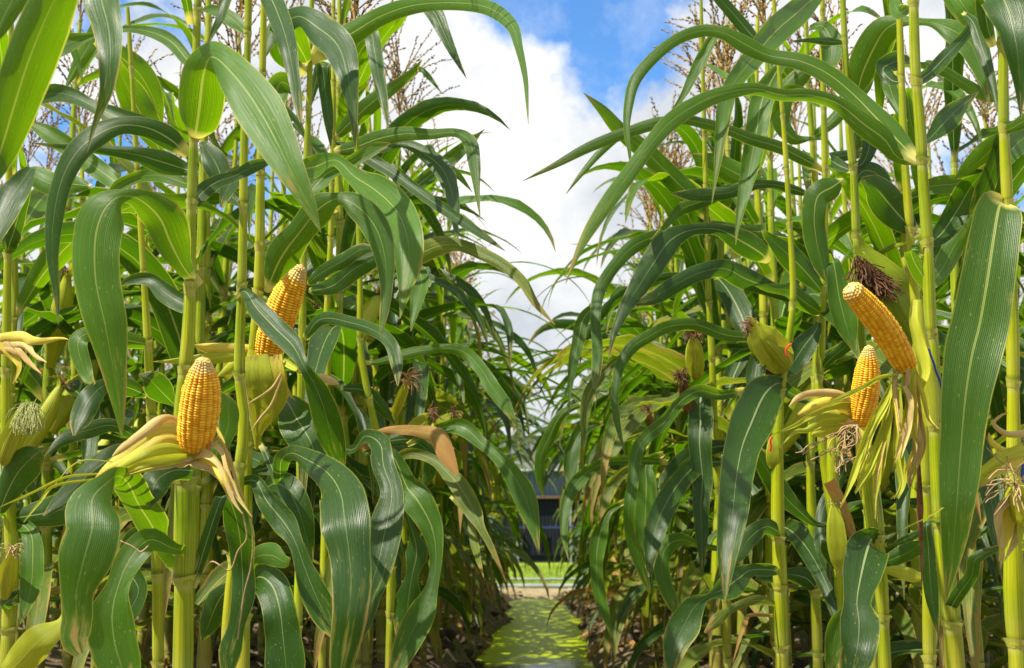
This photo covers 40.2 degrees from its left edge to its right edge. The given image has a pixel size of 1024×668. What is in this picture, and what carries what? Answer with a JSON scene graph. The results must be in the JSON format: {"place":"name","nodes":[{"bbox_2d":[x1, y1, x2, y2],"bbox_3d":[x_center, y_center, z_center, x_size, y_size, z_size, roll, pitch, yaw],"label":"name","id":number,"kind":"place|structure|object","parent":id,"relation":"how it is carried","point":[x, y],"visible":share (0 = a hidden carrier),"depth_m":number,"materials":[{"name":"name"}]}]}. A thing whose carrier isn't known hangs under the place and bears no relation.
{"place":"outdoors","nodes":[
{"label":"outdoors","id":0,"kind":"place"},
{"bbox_2d":[23,560,1000,667],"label":"ground","id":1,"kind":"structure","parent":0,"point":[53,658],"depth_m":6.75,"materials":[{"name":"soil"}]},
{"bbox_2d":[0,0,78,179],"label":"corn plant","id":2,"kind":"object","parent":1,"relation":"on","point":[36,44],"visible":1,"depth_m":1.19,"materials":[{"name":"green plant"}]},
{"bbox_2d":[0,24,163,667],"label":"corn plant","id":3,"kind":"object","parent":1,"relation":"on","point":[32,647],"visible":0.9,"depth_m":2.35,"materials":[{"name":"green plant"}]},
{"bbox_2d":[0,80,168,641],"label":"corn plant","id":4,"kind":"object","parent":1,"relation":"on","point":[19,505],"visible":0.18,"depth_m":4.67,"materials":[{"name":"green plant"}]},
{"bbox_2d":[0,86,172,572],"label":"corn plant","id":5,"kind":"object","parent":1,"relation":"on","point":[60,467],"visible":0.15,"depth_m":4.25,"materials":[{"name":"green plant"}]},
{"bbox_2d":[0,159,172,621],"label":"corn plant","id":6,"kind":"object","parent":1,"relation":"on","point":[67,357],"visible":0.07,"depth_m":5.99,"materials":[{"name":"green plant"}]},
{"bbox_2d":[43,7,174,667],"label":"corn plant","id":7,"kind":"object","parent":1,"relation":"on","point":[157,386],"visible":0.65,"depth_m":2.02,"materials":[{"name":"green plant"}]},
{"bbox_2d":[19,278,212,627],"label":"corn plant","id":8,"kind":"object","parent":1,"relation":"on","point":[29,317],"visible":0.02,"depth_m":3.92,"materials":[{"name":"green plant"}]},
{"bbox_2d":[18,66,233,656],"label":"corn plant","id":9,"kind":"object","parent":1,"relation":"on","point":[86,114],"visible":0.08,"depth_m":5.02,"materials":[{"name":"green plant"}]},
{"bbox_2d":[0,33,253,667],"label":"corn plant","id":10,"kind":"object","parent":1,"relation":"on","point":[25,292],"visible":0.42,"depth_m":3.17,"materials":[{"name":"green plant"}]},
{"bbox_2d":[0,15,319,667],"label":"corn plant","id":11,"kind":"object","parent":1,"relation":"on","point":[67,658],"visible":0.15,"depth_m":3.73,"materials":[{"name":"green plant"}]},
{"bbox_2d":[0,23,319,667],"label":"corn plant","id":12,"kind":"object","parent":1,"relation":"on","point":[139,423],"visible":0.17,"depth_m":4.02,"materials":[{"name":"green plant"}]},
{"bbox_2d":[0,0,320,667],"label":"corn plant","id":13,"kind":"object","parent":1,"relation":"on","point":[163,452],"visible":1,"depth_m":1.58,"materials":[{"name":"green plant"}]},
{"bbox_2d":[52,132,270,664],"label":"corn plant","id":14,"kind":"object","parent":1,"relation":"on","point":[167,655],"depth_m":4.68,"materials":[{"name":"green plant"}]},
{"bbox_2d":[0,86,351,667],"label":"corn plant","id":15,"kind":"object","parent":1,"relation":"on","point":[28,395],"visible":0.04,"depth_m":4.47,"materials":[{"name":"green plant"}]},
{"bbox_2d":[0,0,376,667],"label":"corn plant","id":16,"kind":"object","parent":1,"relation":"on","point":[86,450],"visible":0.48,"depth_m":3.47,"materials":[{"name":"green plant"}]},
{"bbox_2d":[52,43,334,654],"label":"corn plant","id":17,"kind":"object","parent":1,"relation":"on","point":[221,528],"visible":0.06,"depth_m":5.04,"materials":[{"name":"green plant"}]},
{"bbox_2d":[16,59,372,659],"bbox_3d":[-1.041,0.101,4.375,1.087,2.044,0.934,6,-10,-34],"label":"corn plant","id":18,"kind":"object","parent":1,"relation":"on","point":[144,611],"visible":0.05,"depth_m":4.20,"materials":[{"name":"green plant"}]},
{"bbox_2d":[41,0,356,667],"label":"corn plant","id":19,"kind":"object","parent":1,"relation":"on","point":[220,272],"visible":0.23,"depth_m":3.72,"materials":[{"name":"green plant"}]},
{"bbox_2d":[0,0,443,620],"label":"corn plant","id":20,"kind":"object","parent":1,"relation":"on","point":[168,320],"visible":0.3,"depth_m":3.11,"materials":[{"name":"green plant"}]},
{"bbox_2d":[0,0,445,656],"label":"corn plant","id":21,"kind":"object","parent":1,"relation":"on","point":[178,282],"visible":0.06,"depth_m":4.10,"materials":[{"name":"green plant"}]},
{"bbox_2d":[79,121,373,645],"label":"corn plant","id":22,"kind":"object","parent":1,"relation":"on","point":[369,499],"visible":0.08,"depth_m":5.39,"materials":[{"name":"green plant"}]},
{"bbox_2d":[0,0,488,661],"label":"corn plant","id":23,"kind":"object","parent":1,"relation":"on","point":[134,320],"visible":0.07,"depth_m":3.81,"materials":[{"name":"green plant"}]},
{"bbox_2d":[30,0,486,667],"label":"corn plant","id":24,"kind":"object","parent":1,"relation":"on","point":[172,114],"visible":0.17,"depth_m":3.33,"materials":[{"name":"green plant"}]},
{"bbox_2d":[199,0,345,667],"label":"corn plant","id":25,"kind":"object","parent":1,"relation":"on","point":[284,647],"visible":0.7,"depth_m":1.89,"materials":[{"name":"green plant"}]},
{"bbox_2d":[153,0,394,667],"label":"corn plant","id":26,"kind":"object","parent":1,"relation":"on","point":[345,516],"visible":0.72,"depth_m":1.99,"materials":[{"name":"green plant"}]},
{"bbox_2d":[135,76,416,651],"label":"corn plant","id":27,"kind":"object","parent":1,"relation":"on","point":[215,223],"visible":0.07,"depth_m":4.81,"materials":[{"name":"green plant"}]},
{"bbox_2d":[132,53,446,659],"bbox_3d":[-0.730,0.033,4.404,1.132,2.093,1.127,1,-9,-5],"label":"corn plant","id":28,"kind":"object","parent":1,"relation":"on","point":[261,637],"visible":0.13,"depth_m":4.38,"materials":[{"name":"green plant"}]},
{"bbox_2d":[139,0,467,667],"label":"corn plant","id":29,"kind":"object","parent":1,"relation":"on","point":[315,256],"visible":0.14,"depth_m":3.56,"materials":[{"name":"green plant"}]},
{"bbox_2d":[110,0,509,667],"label":"corn plant","id":30,"kind":"object","parent":1,"relation":"on","point":[338,344],"visible":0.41,"depth_m":3.32,"materials":[{"name":"green plant"}]},
{"bbox_2d":[147,0,487,667],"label":"corn plant","id":31,"kind":"object","parent":1,"relation":"on","point":[382,373],"visible":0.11,"depth_m":3.61,"materials":[{"name":"green plant"}]},
{"bbox_2d":[149,8,520,662],"bbox_3d":[-0.434,-0.023,4.233,0.868,2.135,1.302,-4,-9,24],"label":"corn plant","id":32,"kind":"object","parent":1,"relation":"on","point":[468,289],"visible":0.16,"depth_m":4.10,"materials":[{"name":"green plant"}]},
{"bbox_2d":[143,0,555,667],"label":"corn plant","id":33,"kind":"object","parent":1,"relation":"on","point":[443,308],"visible":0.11,"depth_m":3.91,"materials":[{"name":"green plant"}]},
{"bbox_2d":[221,6,569,660],"bbox_3d":[-0.370,-0.009,4.567,1.339,2.239,1.214,-5,-10,30],"label":"corn plant","id":34,"kind":"object","parent":1,"relation":"on","point":[450,597],"visible":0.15,"depth_m":4.58,"materials":[{"name":"green plant"}]},
{"bbox_2d":[266,0,528,641],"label":"corn plant","id":35,"kind":"object","parent":1,"relation":"on","point":[320,36],"visible":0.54,"depth_m":2.27,"materials":[{"name":"green plant"}]},
{"bbox_2d":[315,105,533,643],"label":"corn plant","id":36,"kind":"object","parent":1,"relation":"on","point":[463,270],"visible":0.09,"depth_m":5.22,"materials":[{"name":"green plant"}]},
{"bbox_2d":[267,32,595,578],"bbox_3d":[-0.371,0.024,4.402,1.030,2.124,1.246,7,-11,-41],"label":"corn plant","id":37,"kind":"object","parent":1,"relation":"on","point":[394,319],"visible":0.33,"depth_m":4.40,"materials":[{"name":"green plant"}]},
{"bbox_2d":[318,0,554,667],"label":"corn plant","id":38,"kind":"object","parent":1,"relation":"on","point":[445,172],"visible":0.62,"depth_m":2.76,"materials":[{"name":"green plant"}]},
{"bbox_2d":[340,0,539,667],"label":"corn plant","id":39,"kind":"object","parent":1,"relation":"on","point":[410,611],"visible":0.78,"depth_m":2.68,"materials":[{"name":"green plant"}]},
{"bbox_2d":[303,54,587,664],"bbox_3d":[-0.430,0.081,4.758,0.845,2.202,1.398,-7,-11,39],"label":"corn plant","id":40,"kind":"object","parent":1,"relation":"on","point":[521,343],"visible":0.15,"depth_m":4.84,"materials":[{"name":"green plant"}]},
{"bbox_2d":[370,186,542,642],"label":"corn plant","id":41,"kind":"object","parent":1,"relation":"on","point":[458,455],"visible":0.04,"depth_m":5.70,"materials":[{"name":"green plant"}]},
{"bbox_2d":[351,172,575,638],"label":"corn plant","id":42,"kind":"object","parent":1,"relation":"on","point":[453,540],"visible":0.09,"depth_m":5.38,"materials":[{"name":"green plant"}]},
{"bbox_2d":[148,585,799,667],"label":"debris","id":43,"kind":"object","parent":1,"relation":"on","point":[457,623],"visible":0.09,"depth_m":6.72,"materials":[{"name":"brown plant"}]},
{"bbox_2d":[445,268,534,537],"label":"corn plant","id":44,"kind":"object","parent":1,"relation":"on","point":[492,469],"visible":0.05,"depth_m":8.62,"materials":[{"name":"green plant"}]},
{"bbox_2d":[420,217,560,504],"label":"corn plant","id":45,"kind":"object","parent":1,"relation":"on","point":[476,465],"visible":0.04,"depth_m":5.99,"materials":[{"name":"green plant"}]},
{"bbox_2d":[445,252,535,615],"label":"corn plant","id":46,"kind":"object","parent":1,"relation":"on","point":[497,551],"visible":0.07,"depth_m":7.12,"materials":[{"name":"green plant"}]},
{"bbox_2d":[430,215,551,627],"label":"corn plant","id":47,"kind":"object","parent":1,"relation":"on","point":[448,502],"visible":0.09,"depth_m":6.19,"materials":[{"name":"green plant"}]},
{"bbox_2d":[373,119,611,660],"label":"corn plant","id":48,"kind":"object","parent":1,"relation":"on","point":[439,481],"visible":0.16,"depth_m":5.05,"materials":[{"name":"green plant"}]},
{"bbox_2d":[446,253,557,618],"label":"corn plant","id":49,"kind":"object","parent":1,"relation":"on","point":[469,552],"visible":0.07,"depth_m":7.23,"materials":[{"name":"green plant"}]},
{"bbox_2d":[443,214,563,627],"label":"corn plant","id":50,"kind":"object","parent":1,"relation":"on","point":[472,454],"visible":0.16,"depth_m":6.42,"materials":[{"name":"green plant"}]},
{"bbox_2d":[470,332,536,547],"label":"corn plant","id":51,"kind":"object","parent":1,"relation":"on","point":[512,514],"visible":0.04,"depth_m":11.18,"materials":[{"name":"green plant"}]},
{"bbox_2d":[444,235,565,614],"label":"corn plant","id":52,"kind":"object","parent":1,"relation":"on","point":[466,341],"visible":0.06,"depth_m":6.85,"materials":[{"name":"green plant"}]},
{"bbox_2d":[464,310,547,593],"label":"corn plant","id":53,"kind":"object","parent":1,"relation":"on","point":[513,559],"visible":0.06,"depth_m":8.81,"materials":[{"name":"green plant"}]},
{"bbox_2d":[443,236,575,616],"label":"corn plant","id":54,"kind":"object","parent":1,"relation":"on","point":[527,559],"visible":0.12,"depth_m":7.03,"materials":[{"name":"green plant"}]},
{"bbox_2d":[427,591,660,667],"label":"weeds","id":55,"kind":"object","parent":1,"relation":"on","point":[457,646],"visible":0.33,"depth_m":7.60,"materials":[{"name":"green plant"}]},
{"bbox_2d":[473,141,713,659],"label":"corn plant","id":56,"kind":"object","parent":1,"relation":"on","point":[656,615],"visible":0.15,"depth_m":5.62,"materials":[{"name":"green plant"}]},
{"bbox_2d":[562,275,627,608],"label":"corn plant","id":57,"kind":"object","parent":1,"relation":"on","point":[582,581],"visible":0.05,"depth_m":8.41,"materials":[{"name":"green plant"}]},
{"bbox_2d":[527,200,674,639],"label":"corn plant","id":58,"kind":"object","parent":1,"relation":"on","point":[611,554],"visible":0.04,"depth_m":6.59,"materials":[{"name":"green plant"}]},
{"bbox_2d":[477,147,726,652],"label":"corn plant","id":59,"kind":"object","parent":1,"relation":"on","point":[562,323],"visible":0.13,"depth_m":5.95,"materials":[{"name":"green plant"}]},
{"bbox_2d":[507,229,700,631],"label":"corn plant","id":60,"kind":"object","parent":1,"relation":"on","point":[586,517],"visible":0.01,"depth_m":7.09,"materials":[{"name":"green plant"}]},
{"bbox_2d":[514,91,701,667],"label":"corn plant","id":61,"kind":"object","parent":1,"relation":"on","point":[681,521],"visible":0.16,"depth_m":5.14,"materials":[{"name":"green plant"}]},
{"bbox_2d":[510,188,709,656],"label":"corn plant","id":62,"kind":"object","parent":1,"relation":"on","point":[693,555],"visible":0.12,"depth_m":5.74,"materials":[{"name":"green plant"}]},
{"bbox_2d":[528,306,710,633],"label":"corn plant","id":63,"kind":"object","parent":1,"relation":"on","point":[624,575],"visible":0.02,"depth_m":7.21,"materials":[{"name":"green plant"}]},
{"bbox_2d":[513,137,726,634],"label":"corn plant","id":64,"kind":"object","parent":1,"relation":"on","point":[589,527],"visible":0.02,"depth_m":6.48,"materials":[{"name":"green plant"}]},
{"bbox_2d":[541,208,711,635],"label":"corn plant","id":65,"kind":"object","parent":1,"relation":"on","point":[555,461],"visible":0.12,"depth_m":7.17,"materials":[{"name":"green plant"}]},
{"bbox_2d":[581,284,686,620],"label":"corn plant","id":66,"kind":"object","parent":1,"relation":"on","point":[626,554],"visible":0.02,"depth_m":7.21,"materials":[{"name":"green plant"}]},
{"bbox_2d":[497,100,813,667],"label":"corn plant","id":67,"kind":"object","parent":1,"relation":"on","point":[678,266],"visible":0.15,"depth_m":4.91,"materials":[{"name":"green plant"}]},
{"bbox_2d":[534,0,789,667],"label":"corn plant","id":68,"kind":"object","parent":1,"relation":"on","point":[696,462],"visible":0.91,"depth_m":2.92,"materials":[{"name":"green plant"}]},
{"bbox_2d":[514,107,821,667],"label":"corn plant","id":69,"kind":"object","parent":1,"relation":"on","point":[626,331],"visible":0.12,"depth_m":5.16,"materials":[{"name":"green plant"}]},
{"bbox_2d":[543,99,802,665],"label":"corn plant","id":70,"kind":"object","parent":1,"relation":"on","point":[643,598],"visible":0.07,"depth_m":5.29,"materials":[{"name":"green plant"}]},
{"bbox_2d":[565,57,805,667],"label":"corn plant","id":71,"kind":"object","parent":1,"relation":"on","point":[668,304],"visible":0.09,"depth_m":4.64,"materials":[{"name":"green plant"}]},
{"bbox_2d":[523,0,851,667],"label":"corn plant","id":72,"kind":"object","parent":1,"relation":"on","point":[754,416],"visible":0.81,"depth_m":2.62,"materials":[{"name":"green plant"}]},
{"bbox_2d":[509,1,880,667],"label":"corn plant","id":73,"kind":"object","parent":1,"relation":"on","point":[669,359],"visible":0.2,"depth_m":3.90,"materials":[{"name":"green plant"}]},
{"bbox_2d":[512,3,895,667],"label":"corn plant","id":74,"kind":"object","parent":1,"relation":"on","point":[656,367],"visible":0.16,"depth_m":4.09,"materials":[{"name":"green plant"}]},
{"bbox_2d":[553,118,887,667],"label":"corn plant","id":75,"kind":"object","parent":1,"relation":"on","point":[699,637],"visible":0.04,"depth_m":4.92,"materials":[{"name":"green plant"}]},
{"bbox_2d":[580,0,863,667],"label":"corn plant","id":76,"kind":"object","parent":1,"relation":"on","point":[692,249],"visible":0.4,"depth_m":3.74,"materials":[{"name":"green plant"}]},
{"bbox_2d":[535,0,918,667],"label":"corn plant","id":77,"kind":"object","parent":1,"relation":"on","point":[649,636],"visible":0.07,"depth_m":4.28,"materials":[{"name":"green plant"}]},
{"bbox_2d":[663,0,796,667],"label":"corn plant","id":78,"kind":"object","parent":1,"relation":"on","point":[682,629],"visible":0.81,"depth_m":2.58,"materials":[{"name":"green plant"}]},
{"bbox_2d":[671,21,873,667],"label":"corn plant","id":79,"kind":"object","parent":1,"relation":"on","point":[801,576],"visible":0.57,"depth_m":2.89,"materials":[{"name":"green plant"}]},
{"bbox_2d":[610,28,938,663],"bbox_3d":[0.989,0.025,4.686,1.304,2.405,1.342,-1,-9,4],"label":"corn plant","id":80,"kind":"object","parent":1,"relation":"on","point":[800,492],"visible":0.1,"depth_m":4.55,"materials":[{"name":"green plant"}]},
{"bbox_2d":[565,0,998,667],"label":"corn plant","id":81,"kind":"object","parent":1,"relation":"on","point":[867,118],"visible":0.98,"depth_m":1.77,"materials":[{"name":"green plant"}]},
{"bbox_2d":[603,0,962,667],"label":"corn plant","id":82,"kind":"object","parent":1,"relation":"on","point":[764,640],"visible":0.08,"depth_m":4.42,"materials":[{"name":"green plant"}]},
{"bbox_2d":[590,2,1023,667],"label":"corn plant","id":83,"kind":"object","parent":1,"relation":"on","point":[736,304],"visible":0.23,"depth_m":3.48,"materials":[{"name":"green plant"}]},
{"bbox_2d":[601,0,1023,667],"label":"corn plant","id":84,"kind":"object","parent":1,"relation":"on","point":[799,538],"visible":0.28,"depth_m":3.08,"materials":[{"name":"green plant"}]},
{"bbox_2d":[665,45,976,662],"bbox_3d":[1.146,0.056,5.019,1.243,2.414,1.454,7,-11,-39],"label":"corn plant","id":85,"kind":"object","parent":1,"relation":"on","point":[797,559],"visible":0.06,"depth_m":5.06,"materials":[{"name":"green plant"}]},
{"bbox_2d":[652,0,1020,667],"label":"corn plant","id":86,"kind":"object","parent":1,"relation":"on","point":[842,383],"visible":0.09,"depth_m":4.19,"materials":[{"name":"green plant"}]},
{"bbox_2d":[820,435,855,610],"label":"corn plant","id":87,"kind":"object","parent":1,"relation":"on","point":[840,525],"visible":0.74,"depth_m":2.43,"materials":[{"name":"green plant"}]},
{"bbox_2d":[659,8,1023,667],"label":"corn plant","id":88,"kind":"object","parent":1,"relation":"on","point":[757,508],"visible":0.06,"depth_m":3.74,"materials":[{"name":"green plant"}]},
{"bbox_2d":[664,0,1023,667],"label":"corn plant","id":89,"kind":"object","parent":1,"relation":"on","point":[898,613],"visible":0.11,"depth_m":3.52,"materials":[{"name":"green plant"}]},
{"bbox_2d":[711,0,989,667],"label":"corn plant","id":90,"kind":"object","parent":1,"relation":"on","point":[883,279],"visible":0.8,"depth_m":2.36,"materials":[{"name":"green plant"}]},
{"bbox_2d":[679,0,1023,667],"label":"corn plant","id":91,"kind":"object","parent":1,"relation":"on","point":[881,235],"visible":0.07,"depth_m":3.31,"materials":[{"name":"green plant"}]},
{"bbox_2d":[773,344,931,667],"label":"corn plant","id":92,"kind":"object","parent":1,"relation":"on","point":[857,634],"visible":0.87,"depth_m":1.94,"materials":[{"name":"green plant"}]},
{"bbox_2d":[780,40,1023,657],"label":"corn plant","id":93,"kind":"object","parent":1,"relation":"on","point":[988,585],"visible":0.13,"depth_m":4.66,"materials":[{"name":"green plant"}]},
{"bbox_2d":[784,3,1023,667],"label":"corn plant","id":94,"kind":"object","parent":1,"relation":"on","point":[975,632],"visible":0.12,"depth_m":3.00,"materials":[{"name":"green plant"}]},
{"bbox_2d":[786,76,1023,667],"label":"corn plant","id":95,"kind":"object","parent":1,"relation":"on","point":[989,604],"visible":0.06,"depth_m":4.17,"materials":[{"name":"green plant"}]},
{"bbox_2d":[801,80,1023,593],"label":"corn plant","id":96,"kind":"object","parent":1,"relation":"on","point":[856,514],"visible":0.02,"depth_m":4.76,"materials":[{"name":"green plant"}]},
{"bbox_2d":[824,240,1023,654],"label":"corn plant","id":97,"kind":"object","parent":1,"relation":"on","point":[836,370],"visible":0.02,"depth_m":3.69,"materials":[{"name":"green plant"}]},
{"bbox_2d":[860,0,993,667],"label":"corn plant","id":98,"kind":"object","parent":1,"relation":"on","point":[889,203],"visible":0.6,"depth_m":2.15,"materials":[{"name":"green plant"}]},
{"bbox_2d":[841,213,1023,667],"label":"corn plant","id":99,"kind":"object","parent":1,"relation":"on","point":[990,623],"visible":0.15,"depth_m":2.97,"materials":[{"name":"green plant"}]},
{"bbox_2d":[885,40,1023,667],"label":"corn plant","id":100,"kind":"object","parent":1,"relation":"on","point":[897,661],"visible":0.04,"depth_m":3.98,"materials":[{"name":"green plant"}]},
{"bbox_2d":[902,0,1023,667],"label":"corn plant","id":101,"kind":"object","parent":1,"relation":"on","point":[982,332],"visible":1,"depth_m":1.53,"materials":[{"name":"green plant"}]},
{"bbox_2d":[0,0,1023,501],"label":"sky","id":102,"kind":"structure","parent":0,"point":[572,49],"materials":[{"name":"white"}]},
{"bbox_2d":[475,599,595,667],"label":"path","id":103,"kind":"structure","parent":0,"point":[525,640],"depth_m":7.92,"materials":[{"name":"green plant"}]},
{"bbox_2d":[492,435,585,562],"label":"shed","id":104,"kind":"structure","parent":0,"point":[548,504],"depth_m":43.67,"materials":[{"name":"metal"}]},
{"bbox_2d":[496,564,587,588],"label":"grass","id":105,"kind":"structure","parent":0,"point":[551,573],"depth_m":25.31,"materials":[{"name":"green plant"}]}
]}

